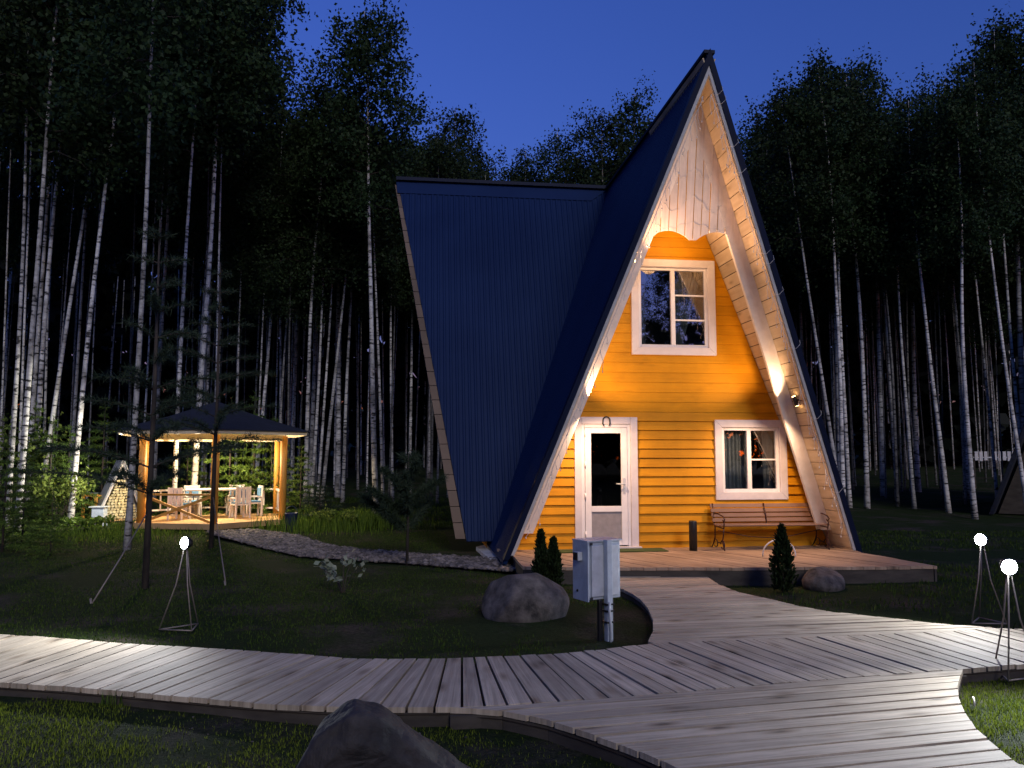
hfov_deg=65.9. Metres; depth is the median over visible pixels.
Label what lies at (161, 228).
birch tree
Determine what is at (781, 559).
thuja
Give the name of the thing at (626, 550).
door mat
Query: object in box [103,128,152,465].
birch tree
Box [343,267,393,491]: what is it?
birch tree
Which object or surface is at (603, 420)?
horseshoe
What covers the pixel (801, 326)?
birch tree
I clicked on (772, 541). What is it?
wire hoop
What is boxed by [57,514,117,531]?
shrub
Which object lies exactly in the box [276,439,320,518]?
young spruce
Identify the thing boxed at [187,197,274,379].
birch tree
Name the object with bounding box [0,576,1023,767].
path
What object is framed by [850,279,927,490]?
birch tree
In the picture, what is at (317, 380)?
birch tree
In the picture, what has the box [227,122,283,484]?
birch tree
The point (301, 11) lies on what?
birch tree
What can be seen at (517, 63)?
sky
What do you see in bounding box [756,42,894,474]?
birch tree
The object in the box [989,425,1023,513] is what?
neighbour cabin
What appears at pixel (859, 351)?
birch tree
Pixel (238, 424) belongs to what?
gazebo
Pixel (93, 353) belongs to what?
birch tree
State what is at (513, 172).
birch tree
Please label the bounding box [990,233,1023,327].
birch tree
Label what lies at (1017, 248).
birch tree
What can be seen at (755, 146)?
birch tree
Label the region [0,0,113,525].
birch tree
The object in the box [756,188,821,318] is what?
birch tree
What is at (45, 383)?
birch tree
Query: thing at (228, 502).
garden chair
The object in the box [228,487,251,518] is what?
garden chair
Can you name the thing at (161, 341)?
birch tree
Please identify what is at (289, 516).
waste bin
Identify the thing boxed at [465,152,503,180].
birch tree
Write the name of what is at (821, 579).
boulder
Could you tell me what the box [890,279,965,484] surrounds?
birch tree
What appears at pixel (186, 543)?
path lamp
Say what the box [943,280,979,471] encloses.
birch tree
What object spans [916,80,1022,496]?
birch tree
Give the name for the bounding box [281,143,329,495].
birch tree
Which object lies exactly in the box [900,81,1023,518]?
birch tree
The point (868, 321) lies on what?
birch tree
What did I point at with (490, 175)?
birch tree
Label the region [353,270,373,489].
birch tree
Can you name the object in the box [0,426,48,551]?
young spruce
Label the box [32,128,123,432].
birch tree
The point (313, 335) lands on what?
birch tree
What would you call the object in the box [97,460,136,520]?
woodshed
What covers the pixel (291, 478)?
birch tree
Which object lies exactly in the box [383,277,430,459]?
birch tree
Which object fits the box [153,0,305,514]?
birch tree
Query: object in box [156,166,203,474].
birch tree
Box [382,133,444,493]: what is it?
birch tree
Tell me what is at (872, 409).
birch tree
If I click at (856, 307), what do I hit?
birch tree
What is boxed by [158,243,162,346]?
birch tree
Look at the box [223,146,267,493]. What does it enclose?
birch tree
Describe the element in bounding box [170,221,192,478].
birch tree
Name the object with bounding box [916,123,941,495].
birch tree
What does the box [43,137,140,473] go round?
birch tree
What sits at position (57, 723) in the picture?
grass
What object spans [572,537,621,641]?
electric box
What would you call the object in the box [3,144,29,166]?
birch tree
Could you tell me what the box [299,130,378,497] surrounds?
birch tree
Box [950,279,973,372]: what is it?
birch tree
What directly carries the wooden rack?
on the ground at (578, 623)
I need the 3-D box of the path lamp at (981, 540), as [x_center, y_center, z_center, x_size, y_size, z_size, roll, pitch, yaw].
[4.792,1.980,8.110,0.352,0.888,0.312,0,-5,3]
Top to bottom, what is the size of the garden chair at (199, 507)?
0.783 m
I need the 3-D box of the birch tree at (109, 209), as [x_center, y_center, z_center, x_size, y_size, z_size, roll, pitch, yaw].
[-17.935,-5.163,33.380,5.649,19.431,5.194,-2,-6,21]
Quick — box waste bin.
[285,506,297,531]
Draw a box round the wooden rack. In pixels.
[81,494,101,518]
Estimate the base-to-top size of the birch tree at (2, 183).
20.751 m
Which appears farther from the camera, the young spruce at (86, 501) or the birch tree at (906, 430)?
the birch tree at (906, 430)
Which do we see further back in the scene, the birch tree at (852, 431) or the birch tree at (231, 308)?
the birch tree at (852, 431)
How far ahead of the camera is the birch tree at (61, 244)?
40.18 m
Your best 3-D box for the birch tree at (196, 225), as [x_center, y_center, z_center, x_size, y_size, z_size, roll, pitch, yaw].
[-11.047,-5.318,29.651,4.621,19.099,5.597,-3,-6,27]
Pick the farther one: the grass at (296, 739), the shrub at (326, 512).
the shrub at (326, 512)
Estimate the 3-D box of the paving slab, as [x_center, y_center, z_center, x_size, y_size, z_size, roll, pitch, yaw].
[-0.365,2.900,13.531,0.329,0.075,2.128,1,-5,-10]
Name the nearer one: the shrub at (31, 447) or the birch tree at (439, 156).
the shrub at (31, 447)
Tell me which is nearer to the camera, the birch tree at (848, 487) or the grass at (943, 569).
the grass at (943, 569)
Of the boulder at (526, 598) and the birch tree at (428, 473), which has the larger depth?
the birch tree at (428, 473)
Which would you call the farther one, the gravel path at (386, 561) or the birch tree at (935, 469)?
the birch tree at (935, 469)
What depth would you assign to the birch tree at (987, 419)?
51.63 m
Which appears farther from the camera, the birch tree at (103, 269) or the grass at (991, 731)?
the birch tree at (103, 269)
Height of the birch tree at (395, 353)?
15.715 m
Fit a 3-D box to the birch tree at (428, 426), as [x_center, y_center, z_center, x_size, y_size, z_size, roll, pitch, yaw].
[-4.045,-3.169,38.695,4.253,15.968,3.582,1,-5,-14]
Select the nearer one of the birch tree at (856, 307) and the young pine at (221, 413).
the young pine at (221, 413)
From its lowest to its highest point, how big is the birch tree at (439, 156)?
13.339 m
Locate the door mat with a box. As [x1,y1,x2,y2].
[558,548,667,552]
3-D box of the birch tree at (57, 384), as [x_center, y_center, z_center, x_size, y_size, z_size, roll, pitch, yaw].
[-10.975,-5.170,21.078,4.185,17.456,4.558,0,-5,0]
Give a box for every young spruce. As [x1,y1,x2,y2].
[0,400,84,517]
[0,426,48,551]
[0,441,63,545]
[11,415,85,523]
[21,484,81,559]
[24,420,104,521]
[68,398,136,512]
[153,441,209,515]
[178,396,271,515]
[219,392,290,514]
[238,412,307,513]
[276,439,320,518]
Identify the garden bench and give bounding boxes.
[710,503,829,550]
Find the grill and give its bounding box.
[88,506,109,524]
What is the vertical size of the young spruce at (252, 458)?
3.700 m
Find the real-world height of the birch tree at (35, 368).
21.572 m
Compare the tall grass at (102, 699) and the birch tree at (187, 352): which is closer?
the tall grass at (102, 699)
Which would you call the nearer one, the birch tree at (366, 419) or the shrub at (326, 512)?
the shrub at (326, 512)
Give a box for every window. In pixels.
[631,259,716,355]
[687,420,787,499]
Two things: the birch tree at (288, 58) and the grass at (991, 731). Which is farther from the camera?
the birch tree at (288, 58)
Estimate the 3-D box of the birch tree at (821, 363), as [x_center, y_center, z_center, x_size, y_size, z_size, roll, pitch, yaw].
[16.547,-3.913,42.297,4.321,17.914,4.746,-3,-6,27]
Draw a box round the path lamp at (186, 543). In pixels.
[159,536,198,630]
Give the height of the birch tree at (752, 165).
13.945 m
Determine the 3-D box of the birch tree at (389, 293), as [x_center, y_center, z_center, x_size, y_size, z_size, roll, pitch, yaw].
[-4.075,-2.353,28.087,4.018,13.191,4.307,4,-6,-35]
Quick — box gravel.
[206,528,515,571]
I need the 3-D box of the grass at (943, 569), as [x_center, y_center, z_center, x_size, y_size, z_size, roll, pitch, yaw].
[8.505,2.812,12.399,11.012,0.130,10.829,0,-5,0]
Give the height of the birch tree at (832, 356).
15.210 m
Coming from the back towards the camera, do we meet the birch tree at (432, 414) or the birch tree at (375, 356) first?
the birch tree at (375, 356)
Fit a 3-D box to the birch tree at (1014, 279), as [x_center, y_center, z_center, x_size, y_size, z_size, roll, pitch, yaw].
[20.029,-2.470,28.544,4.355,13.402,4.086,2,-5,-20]
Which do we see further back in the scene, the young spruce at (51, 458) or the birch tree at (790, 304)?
the birch tree at (790, 304)
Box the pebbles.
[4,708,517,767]
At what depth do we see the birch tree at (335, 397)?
34.26 m
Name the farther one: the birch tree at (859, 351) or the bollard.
the birch tree at (859, 351)
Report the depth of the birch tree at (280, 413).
27.35 m
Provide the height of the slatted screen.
1.675 m
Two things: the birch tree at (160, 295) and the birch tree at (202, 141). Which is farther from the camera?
the birch tree at (160, 295)
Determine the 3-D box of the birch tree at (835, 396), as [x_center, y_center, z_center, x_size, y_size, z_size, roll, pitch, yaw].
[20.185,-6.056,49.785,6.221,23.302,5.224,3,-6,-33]
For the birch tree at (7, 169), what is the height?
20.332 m
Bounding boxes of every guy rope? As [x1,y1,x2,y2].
[89,514,145,603]
[213,497,225,584]
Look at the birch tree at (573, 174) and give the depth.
43.16 m
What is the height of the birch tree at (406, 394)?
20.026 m
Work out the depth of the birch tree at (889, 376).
29.15 m
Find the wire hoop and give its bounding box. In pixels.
[762,539,795,555]
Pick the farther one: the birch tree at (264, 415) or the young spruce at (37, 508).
the birch tree at (264, 415)
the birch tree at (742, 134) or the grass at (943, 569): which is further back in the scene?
the birch tree at (742, 134)
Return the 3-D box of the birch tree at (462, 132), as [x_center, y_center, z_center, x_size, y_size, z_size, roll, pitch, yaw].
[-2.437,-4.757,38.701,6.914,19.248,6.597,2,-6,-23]
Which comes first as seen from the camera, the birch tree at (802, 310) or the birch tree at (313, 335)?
the birch tree at (313, 335)
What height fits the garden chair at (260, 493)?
0.783 m
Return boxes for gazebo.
[118,402,307,529]
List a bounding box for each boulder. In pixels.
[296,699,470,767]
[482,573,569,622]
[802,566,844,591]
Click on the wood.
(110, 343)
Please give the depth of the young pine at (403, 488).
12.24 m
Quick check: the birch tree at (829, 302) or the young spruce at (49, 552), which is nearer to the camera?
the young spruce at (49, 552)
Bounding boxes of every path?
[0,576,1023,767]
[205,531,514,570]
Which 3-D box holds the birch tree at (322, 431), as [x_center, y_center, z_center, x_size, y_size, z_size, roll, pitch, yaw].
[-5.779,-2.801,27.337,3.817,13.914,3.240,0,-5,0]
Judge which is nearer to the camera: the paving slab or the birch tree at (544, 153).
the paving slab
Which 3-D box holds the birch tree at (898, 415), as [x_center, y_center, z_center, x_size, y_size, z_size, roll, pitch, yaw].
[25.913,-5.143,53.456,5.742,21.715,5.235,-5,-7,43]
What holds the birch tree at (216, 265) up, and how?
on the ground at (578, 623)
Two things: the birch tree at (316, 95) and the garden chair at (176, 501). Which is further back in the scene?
the birch tree at (316, 95)
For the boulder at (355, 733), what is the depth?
3.77 m
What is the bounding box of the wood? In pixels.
[0,197,1023,470]
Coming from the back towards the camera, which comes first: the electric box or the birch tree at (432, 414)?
the birch tree at (432, 414)
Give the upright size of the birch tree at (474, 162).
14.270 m
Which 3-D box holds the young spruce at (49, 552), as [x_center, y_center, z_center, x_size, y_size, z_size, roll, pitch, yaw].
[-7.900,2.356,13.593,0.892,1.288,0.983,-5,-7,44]
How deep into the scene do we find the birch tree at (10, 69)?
18.50 m
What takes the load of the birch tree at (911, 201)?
on the ground at (578, 623)
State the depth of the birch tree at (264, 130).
27.18 m
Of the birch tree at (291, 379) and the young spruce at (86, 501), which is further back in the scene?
the birch tree at (291, 379)
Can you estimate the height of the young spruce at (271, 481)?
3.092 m
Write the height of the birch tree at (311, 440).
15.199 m
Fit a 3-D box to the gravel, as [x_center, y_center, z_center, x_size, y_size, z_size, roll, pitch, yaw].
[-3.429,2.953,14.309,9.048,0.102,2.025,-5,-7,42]
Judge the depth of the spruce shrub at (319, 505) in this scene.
19.21 m
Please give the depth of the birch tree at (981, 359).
39.11 m
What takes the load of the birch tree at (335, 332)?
on the ground at (578, 623)
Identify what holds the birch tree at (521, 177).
on the ground at (578, 623)
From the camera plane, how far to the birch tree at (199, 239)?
35.99 m
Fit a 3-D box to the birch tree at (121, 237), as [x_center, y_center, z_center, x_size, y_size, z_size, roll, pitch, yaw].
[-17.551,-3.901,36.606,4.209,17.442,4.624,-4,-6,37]
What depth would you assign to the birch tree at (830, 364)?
33.35 m
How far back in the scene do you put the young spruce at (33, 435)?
20.45 m
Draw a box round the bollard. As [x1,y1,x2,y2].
[689,520,696,550]
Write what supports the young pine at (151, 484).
on the ground at (578, 623)
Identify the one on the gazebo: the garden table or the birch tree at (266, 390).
the garden table
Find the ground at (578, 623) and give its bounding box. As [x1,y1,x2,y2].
[0,409,1023,767]
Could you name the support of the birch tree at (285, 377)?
on the ground at (578, 623)
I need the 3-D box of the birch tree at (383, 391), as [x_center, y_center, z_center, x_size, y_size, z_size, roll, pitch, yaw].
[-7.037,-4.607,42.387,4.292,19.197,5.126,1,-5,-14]
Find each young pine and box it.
[2,210,243,588]
[128,262,285,548]
[354,447,448,564]
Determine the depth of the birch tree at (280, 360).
29.20 m
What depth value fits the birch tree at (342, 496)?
27.97 m
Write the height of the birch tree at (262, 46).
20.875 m
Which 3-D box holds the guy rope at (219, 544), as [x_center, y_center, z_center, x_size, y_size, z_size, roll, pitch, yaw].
[-4.668,2.442,12.530,0.049,1.084,4.304,2,-6,-23]
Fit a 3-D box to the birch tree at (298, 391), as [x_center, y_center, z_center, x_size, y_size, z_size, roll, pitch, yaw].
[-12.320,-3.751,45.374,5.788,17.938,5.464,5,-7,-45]
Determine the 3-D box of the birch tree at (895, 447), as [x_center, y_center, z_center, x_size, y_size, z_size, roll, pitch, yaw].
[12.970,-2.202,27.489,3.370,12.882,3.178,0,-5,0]
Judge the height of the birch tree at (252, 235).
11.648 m
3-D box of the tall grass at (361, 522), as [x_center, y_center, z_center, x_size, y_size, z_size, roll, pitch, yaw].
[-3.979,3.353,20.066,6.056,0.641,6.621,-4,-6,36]
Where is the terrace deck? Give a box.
[497,545,936,585]
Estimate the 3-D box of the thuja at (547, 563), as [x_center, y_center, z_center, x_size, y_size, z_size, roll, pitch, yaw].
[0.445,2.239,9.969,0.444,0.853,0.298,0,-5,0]
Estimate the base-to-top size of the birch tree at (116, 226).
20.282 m
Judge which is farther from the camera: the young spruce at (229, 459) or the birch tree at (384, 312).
the birch tree at (384, 312)
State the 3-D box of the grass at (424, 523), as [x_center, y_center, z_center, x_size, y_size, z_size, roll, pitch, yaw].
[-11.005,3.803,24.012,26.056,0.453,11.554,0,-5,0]
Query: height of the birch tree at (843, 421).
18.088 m
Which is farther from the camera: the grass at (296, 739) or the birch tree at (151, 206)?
the birch tree at (151, 206)
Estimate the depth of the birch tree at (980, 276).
30.42 m
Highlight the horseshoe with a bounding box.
[602,416,610,425]
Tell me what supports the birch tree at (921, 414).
on the ground at (578, 623)
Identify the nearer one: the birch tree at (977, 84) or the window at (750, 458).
the window at (750, 458)
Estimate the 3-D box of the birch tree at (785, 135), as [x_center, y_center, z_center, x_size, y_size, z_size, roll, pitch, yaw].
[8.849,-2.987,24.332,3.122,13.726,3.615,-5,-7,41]
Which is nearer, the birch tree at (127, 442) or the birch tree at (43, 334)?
the birch tree at (43, 334)
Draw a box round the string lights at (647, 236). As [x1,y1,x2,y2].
[525,87,842,538]
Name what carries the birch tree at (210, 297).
on the ground at (578, 623)
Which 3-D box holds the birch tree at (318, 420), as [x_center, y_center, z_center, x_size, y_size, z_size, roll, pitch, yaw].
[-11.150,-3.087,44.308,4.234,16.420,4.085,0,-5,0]
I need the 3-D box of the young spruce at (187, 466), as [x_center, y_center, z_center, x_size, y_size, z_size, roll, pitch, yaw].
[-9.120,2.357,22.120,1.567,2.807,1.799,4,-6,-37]
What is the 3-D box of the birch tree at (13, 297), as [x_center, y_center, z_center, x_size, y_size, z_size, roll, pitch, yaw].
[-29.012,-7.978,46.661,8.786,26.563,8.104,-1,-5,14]
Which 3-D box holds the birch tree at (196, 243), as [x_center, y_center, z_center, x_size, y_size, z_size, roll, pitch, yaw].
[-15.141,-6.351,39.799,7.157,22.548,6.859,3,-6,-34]
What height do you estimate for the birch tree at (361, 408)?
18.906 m
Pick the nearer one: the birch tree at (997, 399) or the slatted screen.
the slatted screen
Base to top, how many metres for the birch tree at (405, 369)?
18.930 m
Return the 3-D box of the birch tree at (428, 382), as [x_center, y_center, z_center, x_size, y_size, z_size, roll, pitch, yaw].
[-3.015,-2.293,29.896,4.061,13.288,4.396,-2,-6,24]
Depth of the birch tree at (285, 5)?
27.85 m
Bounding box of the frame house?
[395,48,862,564]
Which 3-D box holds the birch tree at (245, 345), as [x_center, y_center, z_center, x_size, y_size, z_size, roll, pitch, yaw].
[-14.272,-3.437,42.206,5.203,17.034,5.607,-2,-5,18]
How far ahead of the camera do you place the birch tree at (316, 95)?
24.81 m
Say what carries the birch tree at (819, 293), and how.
on the ground at (578, 623)
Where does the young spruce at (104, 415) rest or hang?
on the ground at (578, 623)
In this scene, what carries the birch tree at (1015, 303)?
on the ground at (578, 623)
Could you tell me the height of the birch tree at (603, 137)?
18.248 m
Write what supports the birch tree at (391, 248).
on the ground at (578, 623)
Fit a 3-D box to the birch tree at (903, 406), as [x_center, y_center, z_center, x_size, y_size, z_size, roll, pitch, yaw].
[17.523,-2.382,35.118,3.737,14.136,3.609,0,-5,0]
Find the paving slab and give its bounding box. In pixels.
[476,545,496,559]
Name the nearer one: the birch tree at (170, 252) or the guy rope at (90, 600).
the guy rope at (90, 600)
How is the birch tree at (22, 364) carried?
on the ground at (578, 623)
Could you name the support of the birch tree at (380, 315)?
on the ground at (578, 623)
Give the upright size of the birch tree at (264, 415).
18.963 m
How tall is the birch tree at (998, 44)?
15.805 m
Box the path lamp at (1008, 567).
[995,558,1023,681]
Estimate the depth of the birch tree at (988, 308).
29.53 m
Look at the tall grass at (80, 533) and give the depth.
16.67 m
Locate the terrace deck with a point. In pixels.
(738, 566)
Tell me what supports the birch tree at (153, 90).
on the ground at (578, 623)
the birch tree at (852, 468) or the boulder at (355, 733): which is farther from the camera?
the birch tree at (852, 468)
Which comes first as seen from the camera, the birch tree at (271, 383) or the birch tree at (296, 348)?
the birch tree at (296, 348)
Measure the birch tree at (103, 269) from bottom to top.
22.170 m
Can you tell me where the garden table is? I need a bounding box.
[185,488,235,518]
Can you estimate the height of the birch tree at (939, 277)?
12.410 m
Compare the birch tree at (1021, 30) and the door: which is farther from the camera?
the birch tree at (1021, 30)
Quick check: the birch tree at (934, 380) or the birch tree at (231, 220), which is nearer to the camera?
the birch tree at (231, 220)
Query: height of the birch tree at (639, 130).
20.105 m
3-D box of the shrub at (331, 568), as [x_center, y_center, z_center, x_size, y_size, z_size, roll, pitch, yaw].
[-2.158,2.387,9.978,0.628,0.565,0.743,0,-5,0]
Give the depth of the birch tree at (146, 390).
29.09 m
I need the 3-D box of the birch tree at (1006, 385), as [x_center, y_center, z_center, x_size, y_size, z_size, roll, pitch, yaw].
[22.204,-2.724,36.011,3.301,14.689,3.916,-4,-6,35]
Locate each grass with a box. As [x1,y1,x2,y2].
[0,495,462,530]
[0,523,233,548]
[0,699,195,767]
[7,696,600,767]
[85,693,122,709]
[199,504,449,536]
[748,529,1023,628]
[959,678,1023,764]
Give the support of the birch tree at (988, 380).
on the ground at (578, 623)
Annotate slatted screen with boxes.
[972,451,1012,488]
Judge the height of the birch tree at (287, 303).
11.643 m
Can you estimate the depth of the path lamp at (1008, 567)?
6.11 m
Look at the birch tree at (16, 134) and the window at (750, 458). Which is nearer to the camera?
the window at (750, 458)
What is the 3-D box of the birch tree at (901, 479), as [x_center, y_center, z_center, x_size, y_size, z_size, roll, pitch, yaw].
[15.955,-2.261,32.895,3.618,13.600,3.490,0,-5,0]
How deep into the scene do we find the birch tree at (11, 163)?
27.59 m
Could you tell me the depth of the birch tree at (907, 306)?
31.69 m
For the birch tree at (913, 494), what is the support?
on the ground at (578, 623)
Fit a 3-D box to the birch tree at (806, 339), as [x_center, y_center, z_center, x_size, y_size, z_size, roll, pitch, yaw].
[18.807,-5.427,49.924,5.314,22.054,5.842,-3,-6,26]
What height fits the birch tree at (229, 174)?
18.794 m
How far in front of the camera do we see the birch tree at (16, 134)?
27.83 m
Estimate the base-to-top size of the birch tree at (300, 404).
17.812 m
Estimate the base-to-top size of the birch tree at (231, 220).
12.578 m
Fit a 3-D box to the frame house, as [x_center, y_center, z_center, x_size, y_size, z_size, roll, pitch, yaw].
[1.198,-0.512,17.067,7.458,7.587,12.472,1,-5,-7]
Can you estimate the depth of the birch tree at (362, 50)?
23.23 m
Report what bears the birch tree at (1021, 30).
on the ground at (578, 623)
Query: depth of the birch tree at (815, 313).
44.65 m
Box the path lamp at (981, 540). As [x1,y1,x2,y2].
[971,534,1006,623]
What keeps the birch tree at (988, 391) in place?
on the ground at (578, 623)
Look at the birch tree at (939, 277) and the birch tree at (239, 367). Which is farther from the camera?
the birch tree at (239, 367)
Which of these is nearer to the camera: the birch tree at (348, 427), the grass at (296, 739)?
the grass at (296, 739)
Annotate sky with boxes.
[2,0,1023,408]
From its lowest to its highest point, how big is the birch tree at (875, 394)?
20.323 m
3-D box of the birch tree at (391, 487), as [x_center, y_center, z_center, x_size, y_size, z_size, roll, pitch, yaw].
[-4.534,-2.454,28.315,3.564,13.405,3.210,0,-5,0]
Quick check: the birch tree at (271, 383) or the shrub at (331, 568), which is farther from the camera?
the birch tree at (271, 383)
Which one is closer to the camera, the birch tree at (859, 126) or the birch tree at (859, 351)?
the birch tree at (859, 126)
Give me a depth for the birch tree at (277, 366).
31.82 m
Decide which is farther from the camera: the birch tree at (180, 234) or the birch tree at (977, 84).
the birch tree at (180, 234)
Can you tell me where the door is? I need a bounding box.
[568,417,641,547]
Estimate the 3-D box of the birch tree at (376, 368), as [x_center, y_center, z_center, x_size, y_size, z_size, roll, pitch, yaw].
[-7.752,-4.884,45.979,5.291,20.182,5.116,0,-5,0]
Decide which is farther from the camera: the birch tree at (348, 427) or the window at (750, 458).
the birch tree at (348, 427)
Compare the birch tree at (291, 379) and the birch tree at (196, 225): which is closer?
the birch tree at (196, 225)
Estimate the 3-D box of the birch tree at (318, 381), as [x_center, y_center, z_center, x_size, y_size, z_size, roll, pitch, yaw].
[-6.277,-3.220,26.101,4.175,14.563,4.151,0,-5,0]
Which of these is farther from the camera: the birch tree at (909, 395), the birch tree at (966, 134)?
the birch tree at (909, 395)
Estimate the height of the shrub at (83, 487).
1.589 m
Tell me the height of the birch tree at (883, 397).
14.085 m
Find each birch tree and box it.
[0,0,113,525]
[0,0,184,529]
[0,3,144,513]
[0,7,80,505]
[0,76,40,163]
[0,122,78,476]
[0,135,13,172]
[0,143,71,435]
[0,143,74,485]
[0,147,21,172]
[0,149,39,258]
[0,153,138,444]
[1,16,74,507]
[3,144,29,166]
[6,4,102,499]
[18,149,107,464]
[19,0,185,517]
[27,141,140,479]
[29,0,231,521]
[29,0,267,549]
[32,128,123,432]
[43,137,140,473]
[66,140,172,391]
[84,151,185,455]
[86,114,117,498]
[102,180,194,270]
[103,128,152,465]
[105,119,192,421]
[115,159,206,311]
[120,0,291,516]
[122,6,233,498]
[132,99,290,350]
[135,202,204,464]
[143,0,300,476]
[143,111,238,420]
[148,31,274,493]
[149,5,288,510]
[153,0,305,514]
[155,17,295,493]
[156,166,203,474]
[157,0,315,397]
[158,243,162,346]
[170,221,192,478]
[171,161,229,386]
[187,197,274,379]
[189,132,253,481]
[191,146,285,482]
[201,254,275,474]
[207,0,310,454]
[217,72,314,475]
[219,0,306,401]
[220,168,307,485]
[223,114,300,422]
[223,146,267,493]
[224,276,242,474]
[225,72,395,506]
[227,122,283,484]
[232,153,347,507]
[254,146,324,422]
[257,280,309,486]
[261,308,268,478]
[265,80,378,506]
[267,276,325,490]
[267,314,275,470]
[269,308,332,456]
[275,291,332,487]
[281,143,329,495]
[282,319,288,423]
[284,0,432,511]
[285,114,293,467]
[285,276,349,490]
[291,302,331,483]
[292,139,397,503]
[296,323,305,473]
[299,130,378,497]
[302,284,340,485]
[302,298,348,463]
[303,119,391,505]
[314,170,400,502]
[323,104,435,492]
[325,280,367,487]
[332,294,354,358]
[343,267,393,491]
[346,283,368,477]
[350,139,426,501]
[351,146,435,498]
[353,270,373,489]
[353,291,406,420]
[356,287,389,474]
[360,269,373,474]
[368,151,409,408]
[370,303,381,470]
[375,140,389,406]
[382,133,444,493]
[382,300,384,475]
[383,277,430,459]
[386,136,426,470]
[388,128,486,502]
[392,162,452,497]
[397,150,489,498]
[406,313,407,467]
[412,101,516,180]
[426,134,487,496]
[427,142,431,477]
[427,388,429,470]
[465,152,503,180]
[483,168,508,180]
[497,157,531,179]
[498,144,552,181]
[517,125,592,183]
[543,99,632,184]
[544,160,592,182]
[585,69,660,184]
[735,105,786,191]
[738,71,841,355]
[740,125,803,281]
[742,70,854,468]
[742,112,793,210]
[747,145,824,314]
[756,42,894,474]
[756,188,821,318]
[760,53,897,494]
[773,56,935,508]
[774,161,842,453]
[777,78,895,507]
[780,204,851,459]
[787,280,824,332]
[788,208,876,461]
[789,250,807,368]
[791,261,851,411]
[792,288,833,401]
[793,292,841,365]
[802,285,845,480]
[807,42,935,496]
[807,292,856,485]
[811,270,862,489]
[812,326,816,398]
[814,261,897,322]
[817,297,825,428]
[831,326,836,438]
[841,146,927,506]
[841,279,920,470]
[845,124,941,508]
[849,167,907,497]
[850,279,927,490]
[851,114,936,501]
[851,271,920,492]
[854,78,964,512]
[856,314,861,392]
[857,295,908,479]
[867,311,875,474]
[869,150,956,494]
[871,308,879,477]
[879,289,930,489]
[880,76,972,491]
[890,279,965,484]
[896,368,899,455]
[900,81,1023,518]
[901,303,913,460]
[902,62,992,498]
[903,44,1023,501]
[904,345,907,464]
[906,156,976,505]
[908,280,964,490]
[915,286,928,486]
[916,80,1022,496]
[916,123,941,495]
[916,175,988,503]
[918,13,1023,456]
[933,234,1023,478]
[937,1,1023,429]
[940,263,1014,481]
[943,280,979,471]
[947,296,1015,469]
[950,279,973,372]
[955,255,1014,483]
[965,280,1021,474]
[967,247,1022,450]
[976,4,1023,268]
[984,303,992,476]
[984,329,988,468]
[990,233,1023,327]
[1000,239,1023,346]
[1003,262,1023,300]
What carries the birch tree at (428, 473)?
on the ground at (578, 623)
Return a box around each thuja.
[530,527,564,586]
[768,522,798,592]
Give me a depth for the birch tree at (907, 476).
42.95 m
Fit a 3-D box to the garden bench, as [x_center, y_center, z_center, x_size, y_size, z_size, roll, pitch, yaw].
[4.122,2.276,12.646,1.800,0.714,0.578,1,-5,-7]
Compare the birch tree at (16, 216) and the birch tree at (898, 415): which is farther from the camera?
the birch tree at (898, 415)
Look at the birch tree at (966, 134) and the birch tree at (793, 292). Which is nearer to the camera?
the birch tree at (966, 134)
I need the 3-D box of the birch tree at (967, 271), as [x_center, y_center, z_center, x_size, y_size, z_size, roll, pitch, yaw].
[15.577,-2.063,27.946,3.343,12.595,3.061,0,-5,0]
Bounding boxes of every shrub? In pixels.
[0,410,71,512]
[27,462,95,522]
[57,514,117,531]
[299,479,341,517]
[309,504,357,526]
[314,549,368,592]
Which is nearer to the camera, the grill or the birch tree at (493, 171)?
the grill
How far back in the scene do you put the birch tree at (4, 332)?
26.43 m
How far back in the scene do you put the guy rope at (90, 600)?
9.64 m
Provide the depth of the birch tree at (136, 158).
19.90 m
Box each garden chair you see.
[167,488,191,519]
[183,485,201,516]
[226,485,244,514]
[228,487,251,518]
[242,485,263,516]
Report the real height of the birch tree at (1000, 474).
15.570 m
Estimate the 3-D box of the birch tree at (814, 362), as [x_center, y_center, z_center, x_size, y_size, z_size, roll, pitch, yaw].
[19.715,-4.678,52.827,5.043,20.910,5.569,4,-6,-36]
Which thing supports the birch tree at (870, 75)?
on the ground at (578, 623)
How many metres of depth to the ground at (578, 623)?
8.84 m
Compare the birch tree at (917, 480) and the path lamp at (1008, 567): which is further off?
the birch tree at (917, 480)
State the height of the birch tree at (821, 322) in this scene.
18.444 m

